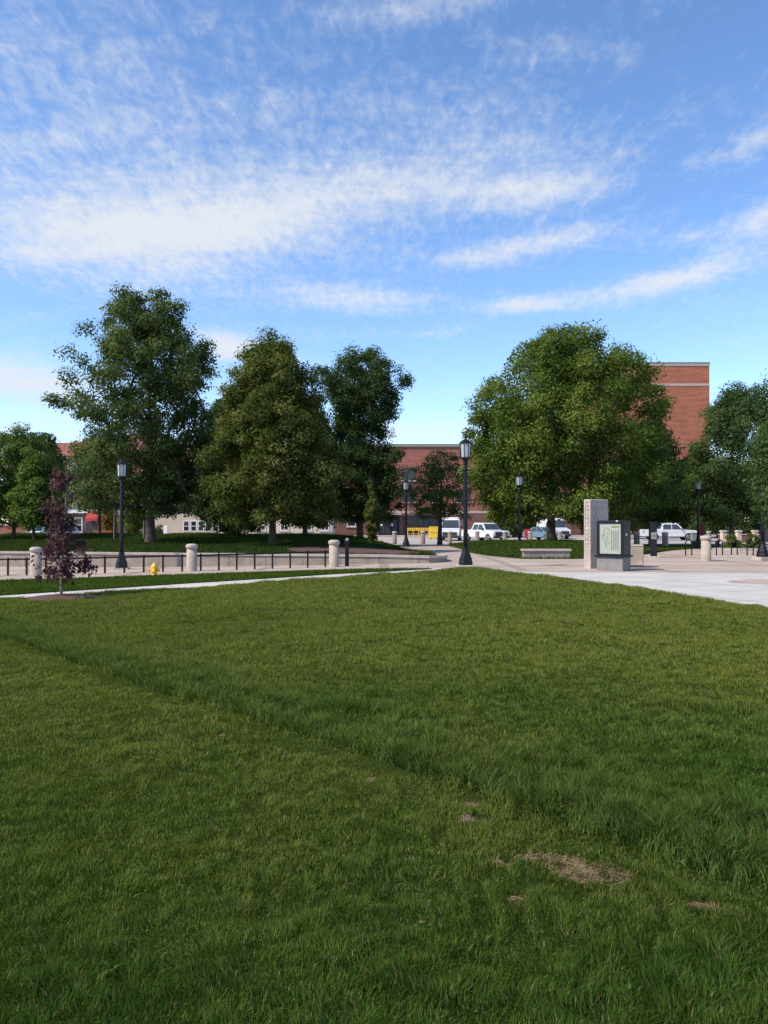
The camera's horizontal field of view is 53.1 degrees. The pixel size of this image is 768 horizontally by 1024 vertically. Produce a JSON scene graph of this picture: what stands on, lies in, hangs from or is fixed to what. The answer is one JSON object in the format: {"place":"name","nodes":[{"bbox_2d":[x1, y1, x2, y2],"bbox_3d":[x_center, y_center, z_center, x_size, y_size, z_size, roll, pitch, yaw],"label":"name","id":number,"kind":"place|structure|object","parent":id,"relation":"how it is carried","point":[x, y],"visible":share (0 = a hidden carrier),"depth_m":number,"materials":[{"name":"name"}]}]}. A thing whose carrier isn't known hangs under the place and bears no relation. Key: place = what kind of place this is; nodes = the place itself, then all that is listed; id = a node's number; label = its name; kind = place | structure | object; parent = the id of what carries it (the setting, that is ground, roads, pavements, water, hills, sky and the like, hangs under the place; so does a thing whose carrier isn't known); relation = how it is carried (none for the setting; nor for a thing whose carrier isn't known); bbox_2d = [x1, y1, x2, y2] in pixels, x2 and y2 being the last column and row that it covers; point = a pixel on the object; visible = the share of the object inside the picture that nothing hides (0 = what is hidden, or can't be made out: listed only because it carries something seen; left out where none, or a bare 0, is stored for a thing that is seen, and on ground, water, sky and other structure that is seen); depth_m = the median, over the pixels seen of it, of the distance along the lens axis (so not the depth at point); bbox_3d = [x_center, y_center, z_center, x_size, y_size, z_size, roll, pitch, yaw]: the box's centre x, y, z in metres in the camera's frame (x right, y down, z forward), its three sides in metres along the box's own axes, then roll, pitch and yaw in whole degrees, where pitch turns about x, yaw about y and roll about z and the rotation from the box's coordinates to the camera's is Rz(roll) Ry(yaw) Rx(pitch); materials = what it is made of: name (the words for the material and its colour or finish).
{"place":"outdoors","nodes":[
{"label":"outdoors","id":0,"kind":"place"},
{"bbox_2d":[0,567,431,595],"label":"grass verge","id":1,"kind":"object","parent":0,"point":[143,585],"depth_m":23.00,"materials":[{"name":"plant"}]},
{"bbox_2d":[0,532,436,555],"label":"bed grass","id":2,"kind":"structure","parent":0,"point":[207,542],"depth_m":41.52,"materials":[{"name":"green plant"}]},
{"bbox_2d":[0,566,767,1023],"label":"lawn","id":3,"kind":"structure","parent":0,"point":[366,762],"depth_m":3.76,"materials":[{"name":"plant"}]},
{"bbox_2d":[26,593,103,600],"bbox_3d":[-7.777,2.020,18.390,1.895,0.127,1.784,0,-1,31],"label":"mulch ring","id":4,"kind":"object","parent":3,"relation":"on","point":[70,596],"visible":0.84,"depth_m":18.12,"materials":[{"name":"brown soil"}]},
{"bbox_2d":[25,467,97,594],"bbox_3d":[-7.732,0.500,18.413,1.502,3.370,1.856,0,-1,0],"label":"beech sapling","id":5,"kind":"object","parent":4,"relation":"on","point":[58,544],"visible":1,"depth_m":18.35,"materials":[{"name":"purple plant"}]},
{"bbox_2d":[0,612,767,890],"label":"long grass","id":6,"kind":"structure","parent":0,"point":[406,736],"depth_m":4.81,"materials":[{"name":"green plant"}]},
{"bbox_2d":[0,545,767,579],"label":"plaza","id":7,"kind":"structure","parent":0,"point":[676,561],"depth_m":29.35,"materials":[{"name":"beige concrete"}]},
{"bbox_2d":[0,557,29,575],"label":"fence","id":8,"kind":"object","parent":7,"relation":"on","point":[26,564],"visible":0.89,"depth_m":28.18,"materials":[{"name":"black metal"}]},
{"bbox_2d":[29,547,41,574],"bbox_3d":[-12.806,1.861,28.279,0.448,1.155,0.448,0,-1,0],"label":"bollard","id":9,"kind":"object","parent":7,"relation":"on","point":[35,551],"visible":0.81,"depth_m":28.12,"materials":[{"name":"concrete"}]},
{"bbox_2d":[63,446,137,532],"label":"shade tree","id":10,"kind":"object","parent":7,"relation":"on","point":[99,517],"visible":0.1,"depth_m":55.02,"materials":[{"name":"green plant"}]},
{"bbox_2d":[41,554,186,574],"bbox_3d":[-10.015,1.993,28.577,5.613,0.848,0.090,0,-1,-6],"label":"fence","id":11,"kind":"object","parent":7,"relation":"on","point":[144,556],"visible":0.73,"depth_m":28.64,"materials":[{"name":"black metal"}]},
{"bbox_2d":[113,460,129,569],"bbox_3d":[-10.647,0.150,31.201,0.580,4.540,0.580,0,-1,-11],"label":"street lamp","id":12,"kind":"object","parent":7,"relation":"on","point":[121,470],"visible":0.93,"depth_m":31.12,"materials":[{"name":"black metal"}]},
{"bbox_2d":[148,562,159,574],"bbox_3d":[-8.032,2.027,26.847,0.370,0.540,0.310,0,-1,-8],"label":"fire hydrant","id":13,"kind":"object","parent":7,"relation":"on","point":[154,569],"visible":0.87,"depth_m":26.80,"materials":[{"name":"yellow metal"}]},
{"bbox_2d":[186,544,197,571],"bbox_3d":[-7.225,1.768,28.880,0.448,1.155,0.448,0,-1,-23],"label":"bollard","id":14,"kind":"object","parent":7,"relation":"on","point":[191,563],"visible":0.92,"depth_m":28.72,"materials":[{"name":"concrete"}]},
{"bbox_2d":[0,551,447,566],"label":"retaining wall","id":15,"kind":"structure","parent":7,"relation":"on","point":[266,560],"depth_m":31.73,"materials":[{"name":"concrete"}]},
{"bbox_2d":[197,550,328,570],"bbox_3d":[-4.571,1.885,29.179,5.341,0.874,0.089,0,-1,-6],"label":"fence","id":16,"kind":"object","parent":7,"relation":"on","point":[272,553],"visible":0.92,"depth_m":29.14,"materials":[{"name":"black metal"}]},
{"bbox_2d":[279,395,345,533],"bbox_3d":[-5.017,-2.674,52.037,5.109,10.621,5.208,0,-1,0],"label":"shade tree","id":17,"kind":"object","parent":7,"relation":"on","point":[305,530],"visible":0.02,"depth_m":51.64,"materials":[{"name":"green plant"}]},
{"bbox_2d":[328,540,339,566],"bbox_3d":[-1.917,1.645,29.482,0.448,1.155,0.448,-1,-1,38],"label":"bollard","id":18,"kind":"object","parent":7,"relation":"on","point":[333,553],"visible":0.9,"depth_m":29.32,"materials":[{"name":"concrete"}]},
{"bbox_2d":[345,538,348,565],"bbox_3d":[-1.433,1.604,29.788,0.170,1.178,0.138,0,-1,12],"label":"black post","id":19,"kind":"object","parent":7,"relation":"on","point":[346,551],"visible":0.84,"depth_m":29.74,"materials":[{"name":"metal"}]},
{"bbox_2d":[308,341,416,536],"bbox_3d":[-1.618,-4.624,54.200,7.905,14.455,8.353,0,-1,0],"label":"dark maple tree","id":20,"kind":"object","parent":7,"relation":"on","point":[355,403],"visible":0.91,"depth_m":52.66,"materials":[{"name":"green plant"}]},
{"bbox_2d":[402,479,410,547],"bbox_3d":[1.438,0.142,50.002,0.580,4.540,0.580,0,-1,-11],"label":"street lamp","id":21,"kind":"object","parent":7,"relation":"on","point":[406,543],"visible":1,"depth_m":49.92,"materials":[{"name":"black metal"}]},
{"bbox_2d":[456,438,474,566],"bbox_3d":[2.816,-0.288,26.531,0.580,4.540,0.580,0,-1,0],"label":"street lamp","id":22,"kind":"object","parent":7,"relation":"on","point":[465,559],"visible":0.97,"depth_m":26.45,"materials":[{"name":"metal"}]},
{"bbox_2d":[584,499,607,568],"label":"stone slab","id":23,"kind":"structure","parent":7,"relation":"on","point":[595,510],"depth_m":26.21,"materials":[{"name":"stone"}]},
{"bbox_2d":[594,520,632,570],"bbox_3d":[7.531,1.145,25.211,1.020,1.740,0.720,-1,-1,42],"label":"map kiosk","id":24,"kind":"object","parent":7,"relation":"on","point":[614,545],"visible":1,"depth_m":25.00,"materials":[{"name":"black metal"}]},
{"bbox_2d":[631,544,643,567],"bbox_3d":[8.859,1.540,26.983,0.480,0.835,0.480,0,-1,14],"label":"litter bin","id":25,"kind":"object","parent":7,"relation":"on","point":[637,553],"visible":0.81,"depth_m":26.76,"materials":[{"name":"concrete"}]},
{"bbox_2d":[648,522,658,557],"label":"dark pillar","id":26,"kind":"structure","parent":7,"relation":"on","point":[653,539],"depth_m":34.28,"materials":[{"name":"metal"}]},
{"bbox_2d":[695,479,700,545],"bbox_3d":[20.438,0.112,50.002,0.580,4.540,0.580,0,-1,-11],"label":"street lamp","id":27,"kind":"object","parent":7,"relation":"on","point":[697,488],"visible":0.78,"depth_m":49.93,"materials":[{"name":"black metal"}]},
{"bbox_2d":[700,536,711,560],"bbox_3d":[13.065,1.532,31.183,0.448,1.155,0.448,0,-1,16],"label":"bollard","id":28,"kind":"object","parent":7,"relation":"on","point":[705,548],"visible":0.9,"depth_m":31.02,"materials":[{"name":"concrete"}]},
{"bbox_2d":[692,541,720,548],"bbox_3d":[19.262,1.987,45.994,1.600,0.520,0.430,0,-1,-2],"label":"metal bench","id":29,"kind":"object","parent":7,"relation":"on","point":[693,544],"visible":0.56,"depth_m":45.86,"materials":[{"name":"black metal"}]},
{"bbox_2d":[713,548,767,550],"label":"planter kerb","id":30,"kind":"structure","parent":7,"relation":"on","point":[735,549],"depth_m":41.68,"materials":[{"name":"beige concrete"}]},
{"bbox_2d":[746,539,753,554],"bbox_3d":[17.383,1.717,36.481,0.420,0.838,0.120,0,-1,-4],"label":"bike hoop","id":31,"kind":"object","parent":7,"relation":"on","point":[747,546],"visible":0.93,"depth_m":36.47,"materials":[{"name":"black paint"}]},
{"bbox_2d":[739,368,767,530],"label":"tree","id":32,"kind":"object","parent":7,"relation":"on","point":[760,444],"visible":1,"depth_m":28.64,"materials":[{"name":"green plant"}]},
{"bbox_2d":[752,452,767,560],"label":"street lamp","id":33,"kind":"object","parent":7,"relation":"on","point":[762,553],"visible":0.41,"depth_m":31.42,"materials":[{"name":"black metal"}]},
{"bbox_2d":[0,567,767,606],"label":"concrete path","id":34,"kind":"structure","parent":0,"point":[715,586],"depth_m":20.80,"materials":[{"name":"grey concrete"}]},
{"bbox_2d":[727,579,767,583],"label":"paver inlay","id":35,"kind":"object","parent":34,"relation":"on","point":[761,581],"visible":1,"depth_m":20.38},
{"bbox_2d":[0,0,767,521],"label":"sky","id":36,"kind":"structure","parent":0,"point":[438,185],"materials":[{"name":"blue"}]},
{"bbox_2d":[11,523,767,544],"bbox_3d":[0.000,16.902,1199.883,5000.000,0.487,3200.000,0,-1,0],"label":"ground","id":37,"kind":"structure","parent":0,"point":[673,544],"depth_m":125.77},
{"bbox_2d":[3,432,77,515],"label":"background tree","id":38,"kind":"object","parent":37,"relation":"on","point":[52,445],"visible":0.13,"depth_m":73.44,"materials":[{"name":"green plant"}]},
{"bbox_2d":[101,508,118,531],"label":"young tree","id":39,"kind":"object","parent":37,"relation":"on","point":[107,522],"visible":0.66,"depth_m":65.63,"materials":[{"name":"orange plant"}]},
{"bbox_2d":[116,497,145,532],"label":"young tree","id":40,"kind":"object","parent":37,"relation":"on","point":[131,528],"visible":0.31,"depth_m":61.54,"materials":[{"name":"green plant"}]},
{"bbox_2d":[407,528,428,538],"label":"yellow barrier","id":41,"kind":"object","parent":37,"relation":"on","point":[417,529],"visible":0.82,"depth_m":91.95,"materials":[{"name":"plastic"}]},
{"bbox_2d":[429,527,437,538],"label":"yellow cabinet","id":42,"kind":"object","parent":37,"relation":"on","point":[433,532],"visible":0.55,"depth_m":90.62,"materials":[{"name":"plastic"}]},
{"bbox_2d":[407,449,478,544],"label":"crabapple tree","id":43,"kind":"object","parent":37,"relation":"on","point":[427,493],"visible":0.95,"depth_m":57.30,"materials":[{"name":"green plant"}]},
{"bbox_2d":[335,444,579,534],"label":"brick building","id":44,"kind":"structure","parent":37,"relation":"on","point":[417,453],"depth_m":109.96,"materials":[{"name":"red brick"}]},
{"bbox_2d":[401,468,415,481],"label":"window","id":45,"kind":"structure","parent":44,"relation":"in","point":[411,473],"depth_m":110.04,"materials":[{"name":"glass"}]},
{"bbox_2d":[402,489,415,502],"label":"window","id":46,"kind":"structure","parent":44,"relation":"in","point":[409,499],"depth_m":110.02,"materials":[{"name":"glass"}]},
{"bbox_2d":[457,489,469,502],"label":"window","id":47,"kind":"structure","parent":44,"relation":"in","point":[458,489],"depth_m":110.02,"materials":[{"name":"glass"}]},
{"bbox_2d":[485,499,536,536],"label":"background tree","id":48,"kind":"object","parent":37,"relation":"on","point":[505,525],"visible":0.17,"depth_m":98.27,"materials":[{"name":"green plant"}]},
{"bbox_2d":[605,458,641,533],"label":"background tree","id":49,"kind":"object","parent":37,"relation":"on","point":[634,524],"visible":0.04,"depth_m":90.62,"materials":[{"name":"green plant"}]},
{"bbox_2d":[631,520,648,534],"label":"background tree","id":50,"kind":"object","parent":37,"relation":"on","point":[644,527],"visible":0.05,"depth_m":102.53,"materials":[{"name":"green plant"}]},
{"bbox_2d":[579,362,709,532],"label":"brick tower","id":51,"kind":"structure","parent":37,"relation":"on","point":[687,384],"depth_m":132.24,"materials":[{"name":"red brick"}]},
{"bbox_2d":[614,418,696,543],"bbox_3d":[21.013,-2.404,59.728,6.503,10.120,7.320,0,-1,0],"label":"honey locust tree","id":52,"kind":"object","parent":37,"relation":"on","point":[659,516],"visible":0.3,"depth_m":58.56,"materials":[{"name":"green plant"}]},
{"bbox_2d":[664,459,696,529],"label":"background tree","id":53,"kind":"object","parent":37,"relation":"on","point":[684,526],"visible":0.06,"depth_m":96.38,"materials":[{"name":"green plant"}]},
{"bbox_2d":[690,533,696,540],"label":"utility box","id":54,"kind":"object","parent":37,"relation":"on","point":[693,536],"visible":0.47,"depth_m":65.77,"materials":[{"name":"grey metal"}]},
{"bbox_2d":[699,524,703,534],"bbox_3d":[25.536,1.842,61.982,0.560,1.700,0.060,0,-1,-4],"label":"red sign","id":55,"kind":"object","parent":37,"relation":"on","point":[701,528],"visible":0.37,"depth_m":61.96,"materials":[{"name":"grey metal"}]},
{"bbox_2d":[688,473,744,537],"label":"background tree","id":56,"kind":"object","parent":37,"relation":"on","point":[707,525],"visible":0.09,"depth_m":93.56,"materials":[{"name":"green plant"}]},
{"bbox_2d":[675,379,767,535],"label":"tree","id":57,"kind":"object","parent":37,"relation":"on","point":[722,494],"visible":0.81,"depth_m":56.76,"materials":[{"name":"green plant"}]},
{"bbox_2d":[719,530,726,542],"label":"stone pillar","id":58,"kind":"structure","parent":37,"relation":"on","point":[722,535],"depth_m":69.78,"materials":[{"name":"beige stone"}]},
{"bbox_2d":[734,530,742,542],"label":"stone pillar","id":59,"kind":"structure","parent":37,"relation":"on","point":[738,534],"depth_m":69.79,"materials":[{"name":"beige stone"}]},
{"bbox_2d":[718,534,767,542],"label":"brick wall","id":60,"kind":"structure","parent":37,"relation":"on","point":[744,536],"depth_m":71.86,"materials":[{"name":"brick"}]},
{"bbox_2d":[728,462,767,533],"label":"background tree","id":61,"kind":"object","parent":37,"relation":"on","point":[747,529],"visible":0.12,"depth_m":98.83,"materials":[{"name":"green plant"}]},
{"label":"grass patch","id":62,"kind":"structure","parent":37,"relation":"on","visible":0},
{"bbox_2d":[633,532,639,543],"bbox_3d":[16.438,1.849,49.981,0.426,1.105,0.426,0,-1,-29],"label":"bollard","id":63,"kind":"object","parent":62,"relation":"on","point":[636,537],"visible":0.72,"depth_m":49.82,"materials":[{"name":"metal"}]},
{"bbox_2d":[662,532,668,545],"bbox_3d":[17.916,1.827,48.981,0.426,1.105,0.426,0,-1,0],"label":"bollard","id":64,"kind":"object","parent":62,"relation":"on","point":[665,538],"visible":0.77,"depth_m":48.83,"materials":[{"name":"grey stone"}]},
{"bbox_2d":[355,535,715,536],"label":"pavement","id":65,"kind":"structure","parent":0,"point":[509,535],"depth_m":105.36,"materials":[{"name":"grey concrete"}]},
{"bbox_2d":[366,537,767,544],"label":"road","id":66,"kind":"structure","parent":0,"point":[433,541],"depth_m":83.15,"materials":[{"name":"grey asphalt"}]},
{"bbox_2d":[0,524,27,533],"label":"brick wall","id":67,"kind":"structure","parent":66,"relation":"on","point":[4,529],"depth_m":65.83,"materials":[{"name":"brick"}]},
{"bbox_2d":[22,524,78,533],"bbox_3d":[-27.152,1.793,61.944,2.228,1.720,4.735,-1,-1,35],"label":"parked car","id":68,"kind":"object","parent":66,"relation":"on","point":[75,529],"visible":0.01,"depth_m":61.57,"materials":[{"name":"white paint"}]},
{"bbox_2d":[61,506,119,532],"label":"brick annex","id":69,"kind":"object","parent":66,"relation":"on","point":[88,523],"visible":0.27,"depth_m":71.96,"materials":[{"name":"red brick"}]},
{"bbox_2d":[74,517,83,532],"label":"window","id":70,"kind":"structure","parent":69,"relation":"in","point":[79,519],"depth_m":71.96,"materials":[{"name":"white glass"}]},
{"bbox_2d":[85,522,94,532],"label":"door","id":71,"kind":"structure","parent":69,"relation":"in","point":[90,526],"depth_m":71.96,"materials":[{"name":"plastic"}]},
{"bbox_2d":[57,434,199,532],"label":"brick hall","id":72,"kind":"structure","parent":66,"relation":"on","point":[65,450],"depth_m":83.78,"materials":[{"name":"red brick"}]},
{"bbox_2d":[155,524,163,533],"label":"shrub","id":73,"kind":"object","parent":66,"relation":"on","point":[158,529],"visible":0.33,"depth_m":75.90,"materials":[{"name":"green plant"}]},
{"bbox_2d":[155,506,334,533],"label":"stone wing","id":74,"kind":"structure","parent":66,"relation":"on","point":[180,524],"depth_m":80.98,"materials":[{"name":"beige stone"}]},
{"bbox_2d":[183,521,189,531],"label":"window","id":75,"kind":"structure","parent":74,"relation":"in","point":[186,524],"depth_m":80.96,"materials":[{"name":"white glass"}]},
{"bbox_2d":[190,521,196,531],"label":"window","id":76,"kind":"structure","parent":74,"relation":"in","point":[193,524],"depth_m":80.96,"materials":[{"name":"white glass"}]},
{"bbox_2d":[198,521,203,531],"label":"window","id":77,"kind":"structure","parent":74,"relation":"in","point":[199,522],"depth_m":80.96,"materials":[{"name":"white glass"}]},
{"bbox_2d":[279,524,289,531],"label":"window","id":78,"kind":"structure","parent":74,"relation":"in","point":[282,529],"depth_m":80.92,"materials":[{"name":"white glass"}]},
{"bbox_2d":[319,520,329,531],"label":"window","id":79,"kind":"structure","parent":74,"relation":"in","point":[326,529],"depth_m":80.93,"materials":[{"name":"white glass"}]},
{"bbox_2d":[392,531,396,543],"bbox_3d":[0.880,2.161,63.978,0.426,1.105,0.426,0,-1,-15],"label":"bollard","id":80,"kind":"object","parent":66,"relation":"on","point":[394,537],"visible":0.93,"depth_m":63.83,"materials":[{"name":"concrete"}]},
{"bbox_2d":[420,531,424,543],"bbox_3d":[3.189,2.107,62.979,0.426,1.105,0.426,0,-1,-4],"label":"bollard","id":81,"kind":"object","parent":66,"relation":"on","point":[422,537],"visible":0.97,"depth_m":62.82,"materials":[{"name":"concrete"}]},
{"bbox_2d":[447,531,451,542],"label":"bollard","id":82,"kind":"object","parent":66,"relation":"on","point":[449,536],"visible":0.96,"depth_m":65.82,"materials":[{"name":"concrete"}]},
{"bbox_2d":[442,517,461,540],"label":"delivery van","id":83,"kind":"object","parent":66,"relation":"on","point":[453,525],"visible":0.8,"depth_m":81.37,"materials":[{"name":"white paint"}]},
{"bbox_2d":[461,523,509,540],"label":"pickup truck","id":84,"kind":"object","parent":66,"relation":"on","point":[489,531],"visible":0.69,"depth_m":76.89,"materials":[{"name":"white paint"}]},
{"bbox_2d":[522,527,562,539],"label":"parked car","id":85,"kind":"object","parent":66,"relation":"on","point":[539,533],"visible":0.41,"depth_m":85.35,"materials":[{"name":"blue paint"}]},
{"bbox_2d":[537,518,570,538],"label":"delivery van","id":86,"kind":"object","parent":66,"relation":"on","point":[560,525],"visible":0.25,"depth_m":90.45,"materials":[{"name":"white paint"}]},
{"bbox_2d":[639,523,696,539],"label":"pickup truck","id":87,"kind":"object","parent":66,"relation":"on","point":[675,530],"visible":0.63,"depth_m":83.06,"materials":[{"name":"white paint"}]},
{"bbox_2d":[448,539,720,558],"bbox_3d":[9.348,2.176,46.720,16.436,0.832,26.371,-1,-1,37],"label":"grass mound","id":88,"kind":"object","parent":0,"point":[460,547],"depth_m":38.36,"materials":[{"name":"plant"}]},
{"bbox_2d":[515,473,522,541],"bbox_3d":[7.667,0.081,43.502,0.580,4.540,0.580,0,-1,-11],"label":"street lamp","id":89,"kind":"object","parent":88,"relation":"on","point":[519,480],"visible":0.72,"depth_m":43.44,"materials":[{"name":"black metal"}]},
{"bbox_2d":[521,549,571,557],"bbox_3d":[7.014,1.869,33.279,2.120,0.535,0.520,0,-1,2],"label":"stone bench","id":90,"kind":"object","parent":88,"relation":"on","point":[555,553],"visible":0.76,"depth_m":33.07,"materials":[{"name":"stone"}]},
{"bbox_2d":[455,319,704,539],"bbox_3d":[12.139,-5.218,49.892,15.406,14.443,15.716,0,-1,0],"label":"maple tree","id":91,"kind":"object","parent":88,"relation":"on","point":[561,365],"visible":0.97,"depth_m":46.62,"materials":[{"name":"green plant"}]},
{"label":"raised bed","id":92,"kind":"structure","parent":0,"visible":0},
{"bbox_2d":[0,421,60,537],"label":"ash tree","id":93,"kind":"object","parent":92,"relation":"on","point":[10,451],"visible":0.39,"depth_m":47.19,"materials":[{"name":"green plant"}]},
{"bbox_2d":[3,445,71,539],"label":"ash tree","id":94,"kind":"object","parent":92,"relation":"on","point":[30,494],"visible":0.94,"depth_m":45.34,"materials":[{"name":"green plant"}]},
{"bbox_2d":[113,503,115,539],"bbox_3d":[-16.129,0.637,45.996,0.220,2.490,0.220,0,-1,0],"label":"thin pole","id":95,"kind":"object","parent":92,"relation":"on","point":[114,525],"visible":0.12,"depth_m":45.95,"materials":[{"name":"grey metal"}]},
{"bbox_2d":[40,281,222,541],"bbox_3d":[-13.421,-5.376,41.968,9.213,14.429,9.792,0,-1,0],"label":"oak tree","id":96,"kind":"object","parent":92,"relation":"on","point":[168,486],"visible":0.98,"depth_m":40.66,"materials":[{"name":"green plant"}]},
{"bbox_2d":[176,398,262,536],"bbox_3d":[-10.319,-2.415,49.819,7.078,10.205,7.348,0,-1,0],"label":"shade tree","id":97,"kind":"object","parent":92,"relation":"on","point":[209,514],"visible":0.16,"depth_m":48.72,"materials":[{"name":"green plant"}]},
{"bbox_2d":[190,325,357,544],"bbox_3d":[-5.263,-3.761,38.204,7.918,11.142,7.735,0,-1,0],"label":"linden tree","id":98,"kind":"object","parent":92,"relation":"on","point":[274,475],"visible":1,"depth_m":36.52,"materials":[{"name":"green plant"}]},
{"bbox_2d":[288,546,417,553],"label":"bare mulch","id":99,"kind":"object","parent":92,"relation":"on","point":[359,550],"visible":0.68,"depth_m":34.87,"materials":[{"name":"brown soil"}]},
{"bbox_2d":[362,484,381,542],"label":"columnar tree","id":100,"kind":"object","parent":92,"relation":"on","point":[374,525],"visible":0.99,"depth_m":43.87,"materials":[{"name":"green plant"}]},
{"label":"planter soil","id":101,"kind":"structure","parent":0,"visible":0},
{"bbox_2d":[721,532,742,547],"bbox_3d":[19.921,1.857,44.011,1.182,1.382,1.108,0,-1,0],"label":"shrub","id":102,"kind":"object","parent":101,"relation":"on","point":[726,544],"visible":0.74,"depth_m":43.74,"materials":[{"name":"green plant"}]},
{"bbox_2d":[742,533,759,547],"bbox_3d":[21.228,1.762,43.996,1.104,1.145,1.118,0,-1,0],"label":"shrub","id":103,"kind":"object","parent":101,"relation":"on","point":[751,536],"visible":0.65,"depth_m":43.82,"materials":[{"name":"green plant"}]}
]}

